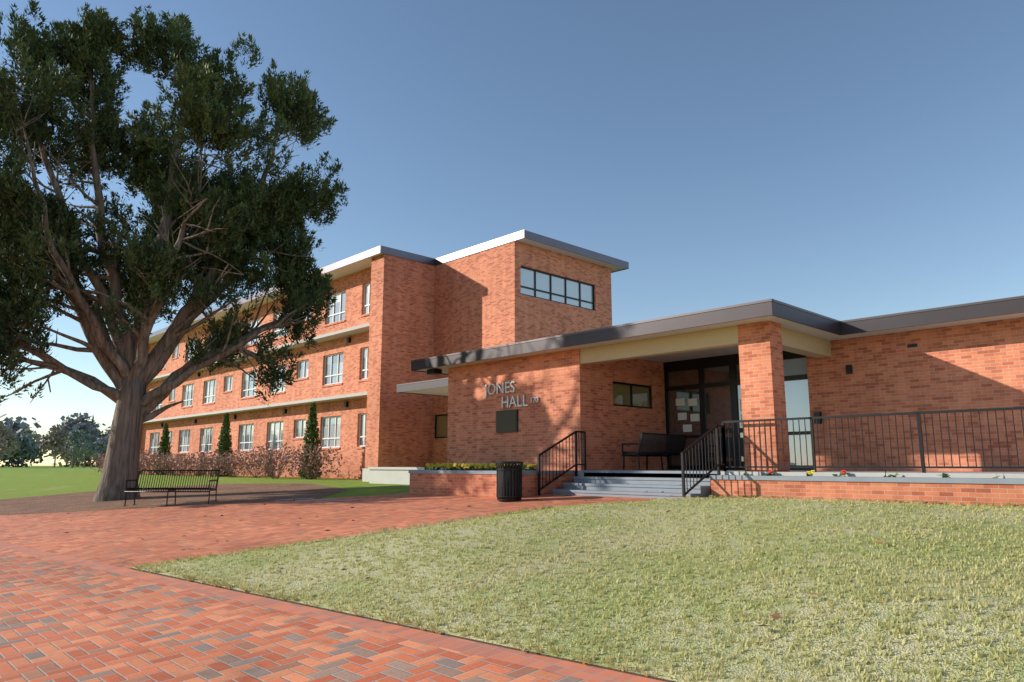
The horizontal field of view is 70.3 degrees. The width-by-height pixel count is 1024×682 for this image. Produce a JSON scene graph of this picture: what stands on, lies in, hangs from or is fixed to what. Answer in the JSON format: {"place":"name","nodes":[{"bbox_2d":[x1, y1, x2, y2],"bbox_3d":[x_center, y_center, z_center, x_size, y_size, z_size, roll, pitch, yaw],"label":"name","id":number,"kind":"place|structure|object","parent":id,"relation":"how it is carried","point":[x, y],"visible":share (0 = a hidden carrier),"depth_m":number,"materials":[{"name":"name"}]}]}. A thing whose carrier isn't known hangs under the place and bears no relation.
{"place":"outdoors","nodes":[
{"label":"outdoors","id":0,"kind":"place"},
{"bbox_2d":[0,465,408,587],"bbox_3d":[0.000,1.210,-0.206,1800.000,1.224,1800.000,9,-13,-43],"label":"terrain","id":1,"kind":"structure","parent":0,"point":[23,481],"depth_m":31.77,"materials":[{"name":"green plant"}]},
{"bbox_2d":[0,424,19,456],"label":"tree","id":2,"kind":"object","parent":1,"relation":"on","point":[7,439],"visible":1,"depth_m":114.88,"materials":[{"name":"green plant"}]},
{"bbox_2d":[0,424,19,458],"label":"tree","id":3,"kind":"object","parent":1,"relation":"on","point":[14,451],"visible":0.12,"depth_m":159.51,"materials":[{"name":"green plant"}]},
{"bbox_2d":[8,421,20,466],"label":"tree","id":4,"kind":"object","parent":1,"relation":"on","point":[17,424],"visible":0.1,"depth_m":232.21,"materials":[{"name":"green plant"}]},
{"bbox_2d":[0,414,41,460],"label":"tree","id":5,"kind":"object","parent":1,"relation":"on","point":[23,425],"visible":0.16,"depth_m":229.73,"materials":[{"name":"green plant"}]},
{"bbox_2d":[0,433,43,466],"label":"tree","id":6,"kind":"object","parent":1,"relation":"on","point":[13,461],"visible":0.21,"depth_m":188.53,"materials":[{"name":"green plant"}]},
{"bbox_2d":[13,431,41,466],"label":"tree","id":7,"kind":"object","parent":1,"relation":"on","point":[26,444],"visible":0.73,"depth_m":185.33,"materials":[{"name":"green plant"}]},
{"bbox_2d":[20,427,48,466],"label":"tree","id":8,"kind":"object","parent":1,"relation":"on","point":[33,433],"visible":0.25,"depth_m":220.16,"materials":[{"name":"green plant"}]},
{"bbox_2d":[35,424,69,467],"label":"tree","id":9,"kind":"object","parent":1,"relation":"on","point":[57,440],"visible":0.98,"depth_m":171.13,"materials":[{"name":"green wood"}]},
{"bbox_2d":[49,440,89,466],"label":"tree","id":10,"kind":"object","parent":1,"relation":"on","point":[63,450],"visible":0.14,"depth_m":214.66,"materials":[{"name":"green plant"}]},
{"bbox_2d":[61,444,83,463],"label":"tree","id":11,"kind":"object","parent":1,"relation":"on","point":[64,455],"visible":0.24,"depth_m":195.69,"materials":[{"name":"green plant"}]},
{"bbox_2d":[65,429,89,467],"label":"tree","id":12,"kind":"object","parent":1,"relation":"on","point":[74,435],"visible":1,"depth_m":143.77,"materials":[{"name":"green plant"}]},
{"bbox_2d":[48,427,108,466],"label":"tree","id":13,"kind":"object","parent":1,"relation":"on","point":[80,464],"visible":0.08,"depth_m":253.05,"materials":[{"name":"green plant"}]},
{"bbox_2d":[51,412,109,466],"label":"tree","id":14,"kind":"object","parent":1,"relation":"on","point":[79,422],"visible":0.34,"depth_m":243.07,"materials":[{"name":"green plant"}]},
{"bbox_2d":[67,429,106,467],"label":"tree","id":15,"kind":"object","parent":1,"relation":"on","point":[92,449],"visible":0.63,"depth_m":148.78,"materials":[{"name":"green plant"}]},
{"bbox_2d":[88,453,105,472],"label":"barberry shrub","id":16,"kind":"object","parent":1,"relation":"on","point":[97,459],"visible":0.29,"depth_m":52.02,"materials":[{"name":"brown plant"}]},
{"bbox_2d":[88,436,108,461],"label":"tree","id":17,"kind":"object","parent":1,"relation":"on","point":[103,441],"visible":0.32,"depth_m":189.74,"materials":[{"name":"green plant"}]},
{"bbox_2d":[139,449,155,474],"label":"barberry shrub","id":18,"kind":"object","parent":1,"relation":"on","point":[144,462],"visible":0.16,"depth_m":47.26,"materials":[{"name":"brown plant"}]},
{"bbox_2d":[139,448,168,474],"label":"barberry shrub","id":19,"kind":"object","parent":1,"relation":"on","point":[146,461],"visible":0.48,"depth_m":45.34,"materials":[{"name":"brown plant"}]},
{"bbox_2d":[155,423,171,474],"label":"arborvitae","id":20,"kind":"object","parent":1,"relation":"on","point":[164,444],"visible":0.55,"depth_m":45.95,"materials":[{"name":"green plant"}]},
{"bbox_2d":[148,453,188,474],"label":"barberry shrub","id":21,"kind":"object","parent":1,"relation":"on","point":[153,461],"visible":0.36,"depth_m":43.78,"materials":[{"name":"brown plant"}]},
{"bbox_2d":[0,483,347,514],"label":"mulch bed","id":22,"kind":"object","parent":1,"relation":"on","point":[226,494],"depth_m":21.17,"materials":[{"name":"brown soil"}]},
{"bbox_2d":[124,470,219,505],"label":"bench","id":23,"kind":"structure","parent":22,"relation":"on","point":[172,489],"depth_m":19.05,"materials":[{"name":"black metal"}]},
{"bbox_2d":[0,0,349,501],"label":"cedar tree","id":24,"kind":"object","parent":22,"relation":"on","point":[42,249],"visible":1,"depth_m":22.81,"materials":[{"name":"green plant"}]},
{"bbox_2d":[152,453,197,475],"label":"barberry shrub","id":25,"kind":"object","parent":1,"relation":"on","point":[170,462],"visible":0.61,"depth_m":41.65,"materials":[{"name":"brown plant"}]},
{"bbox_2d":[172,452,214,475],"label":"barberry shrub","id":26,"kind":"object","parent":1,"relation":"on","point":[188,461],"visible":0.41,"depth_m":40.09,"materials":[{"name":"brown plant"}]},
{"bbox_2d":[191,450,230,476],"bbox_3d":[-15.777,6.494,38.482,2.284,1.419,2.177,9,-13,-43],"label":"barberry shrub","id":27,"kind":"object","parent":1,"relation":"on","point":[207,464],"visible":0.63,"depth_m":38.20,"materials":[{"name":"brown plant"}]},
{"bbox_2d":[214,413,233,476],"bbox_3d":[-15.562,5.646,39.413,1.118,3.555,1.099,9,-13,-43],"label":"arborvitae","id":28,"kind":"object","parent":1,"relation":"on","point":[224,444],"visible":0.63,"depth_m":39.32,"materials":[{"name":"green plant"}]},
{"bbox_2d":[208,450,252,476],"bbox_3d":[-14.066,6.234,36.909,2.547,1.403,2.679,9,-13,-43],"label":"barberry shrub","id":29,"kind":"object","parent":1,"relation":"on","point":[231,473],"visible":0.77,"depth_m":36.65,"materials":[{"name":"brown plant"}]},
{"bbox_2d":[229,447,288,477],"bbox_3d":[-12.347,5.894,35.321,2.968,1.540,2.854,9,-13,-43],"label":"barberry shrub","id":30,"kind":"object","parent":1,"relation":"on","point":[250,464],"visible":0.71,"depth_m":35.12,"materials":[{"name":"brown plant"}]},
{"bbox_2d":[244,442,301,478],"bbox_3d":[-10.749,5.466,33.243,2.683,1.685,2.743,9,-13,-43],"label":"barberry shrub","id":31,"kind":"object","parent":1,"relation":"on","point":[273,464],"visible":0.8,"depth_m":32.95,"materials":[{"name":"brown plant"}]},
{"bbox_2d":[298,401,322,478],"bbox_3d":[-9.015,4.477,32.627,1.103,3.577,1.061,9,-13,-43],"label":"arborvitae","id":32,"kind":"object","parent":1,"relation":"on","point":[312,434],"visible":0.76,"depth_m":32.53,"materials":[{"name":"green plant"}]},
{"bbox_2d":[280,443,344,478],"bbox_3d":[-8.665,5.210,31.433,2.730,1.579,2.690,9,-13,-43],"label":"barberry shrub","id":33,"kind":"object","parent":1,"relation":"on","point":[318,454],"visible":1,"depth_m":31.30,"materials":[{"name":"brown plant"}]},
{"bbox_2d":[139,230,628,478],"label":"building","id":34,"kind":"structure","parent":1,"relation":"on","point":[394,313],"depth_m":32.83,"materials":[{"name":"brick"}]},
{"bbox_2d":[160,337,917,426],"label":"wall light","id":35,"kind":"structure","parent":34,"relation":"attached to","point":[348,340],"depth_m":38.21,"materials":[{"name":"grey"}]},
{"bbox_2d":[368,467,446,484],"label":"low wall","id":36,"kind":"structure","parent":1,"relation":"on","point":[389,475],"depth_m":23.78,"materials":[{"name":"concrete"}]},
{"bbox_2d":[362,295,1023,481],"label":"building","id":37,"kind":"structure","parent":1,"relation":"on","point":[692,376],"depth_m":16.60,"materials":[{"name":"brick"}]},
{"bbox_2d":[484,381,514,398],"bbox_3d":[-0.351,1.356,20.091,0.036,0.405,1.250,9,-13,-43],"label":"sign","id":38,"kind":"object","parent":37,"relation":"attached to","point":[502,388],"visible":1,"depth_m":20.07,"materials":[{"name":"silver metal"}]},
{"bbox_2d":[496,409,517,432],"bbox_3d":[-0.140,2.180,19.738,0.060,0.600,0.830,9,-13,-43],"label":"plaque","id":39,"kind":"object","parent":37,"relation":"attached to","point":[506,420],"visible":1,"depth_m":19.69,"materials":[{"name":"brown metal"}]},
{"bbox_2d":[502,395,528,407],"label":"sign lettering","id":40,"kind":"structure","parent":37,"relation":"attached to","point":[512,402],"depth_m":19.61,"materials":[{"name":"silver metal"}]},
{"bbox_2d":[531,397,538,402],"bbox_3d":[0.599,1.538,19.059,0.036,0.140,0.254,9,-13,-43],"label":"sign","id":41,"kind":"object","parent":37,"relation":"attached to","point":[536,399],"visible":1,"depth_m":19.02,"materials":[{"name":"silver metal"}]},
{"bbox_2d":[621,432,686,469],"bbox_3d":[3.641,2.821,18.458,1.970,0.910,0.663,9,-13,-43],"label":"porch bench","id":42,"kind":"object","parent":37,"relation":"on","point":[660,452],"visible":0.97,"depth_m":18.27,"materials":[{"name":"black metal"}]},
{"bbox_2d":[408,470,1023,506],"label":"planters","id":43,"kind":"object","parent":1,"relation":"on","point":[481,483],"visible":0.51,"depth_m":12.87,"materials":[{"name":"brick"}]},
{"bbox_2d":[425,463,1004,477],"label":"planter flowers","id":44,"kind":"object","parent":43,"relation":"on","point":[471,466],"visible":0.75,"depth_m":17.37,"materials":[{"name":"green plant"}]},
{"bbox_2d":[538,407,1023,497],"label":"railings","id":45,"kind":"object","parent":1,"relation":"on","point":[814,466],"visible":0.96,"depth_m":13.60,"materials":[{"name":"black metal"}]},
{"bbox_2d":[0,547,592,681],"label":"walkway pavement","id":46,"kind":"structure","parent":0,"point":[61,621],"depth_m":5.55,"materials":[{"name":"red brick"}]},
{"bbox_2d":[274,498,357,501],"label":"bricks","id":47,"kind":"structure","parent":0,"point":[317,501],"depth_m":18.08,"materials":[{"name":"red brick"}]},
{"bbox_2d":[0,542,664,681],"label":"walkway border","id":48,"kind":"object","parent":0,"point":[575,670],"depth_m":5.67,"materials":[{"name":"red brick"}]},
{"bbox_2d":[0,493,708,568],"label":"plaza pavement","id":49,"kind":"structure","parent":0,"point":[113,537],"depth_m":13.79,"materials":[{"name":"red brick"}]},
{"bbox_2d":[495,461,523,500],"bbox_3d":[-0.058,2.992,15.527,0.624,0.830,0.624,9,-13,-43],"label":"trash can","id":50,"kind":"object","parent":49,"relation":"on","point":[509,483],"visible":1,"depth_m":15.31,"materials":[{"name":"black metal"}]},
{"bbox_2d":[23,476,1018,625],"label":"fallen leaves","id":51,"kind":"object","parent":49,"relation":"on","point":[776,615],"visible":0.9,"depth_m":10.62,"materials":[{"name":"brown plant"}]},
{"bbox_2d":[552,470,716,498],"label":"entrance stairs","id":52,"kind":"structure","parent":49,"relation":"on","point":[634,487],"depth_m":15.45,"materials":[{"name":"grey concrete"}]},
{"bbox_2d":[0,0,1023,465],"label":"sky","id":53,"kind":"structure","parent":0,"point":[840,160],"materials":[{"name":"blue"}]},
{"bbox_2d":[129,494,1023,681],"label":"front lawn","id":54,"kind":"structure","parent":0,"point":[863,627],"depth_m":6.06,"materials":[{"name":"plant"}]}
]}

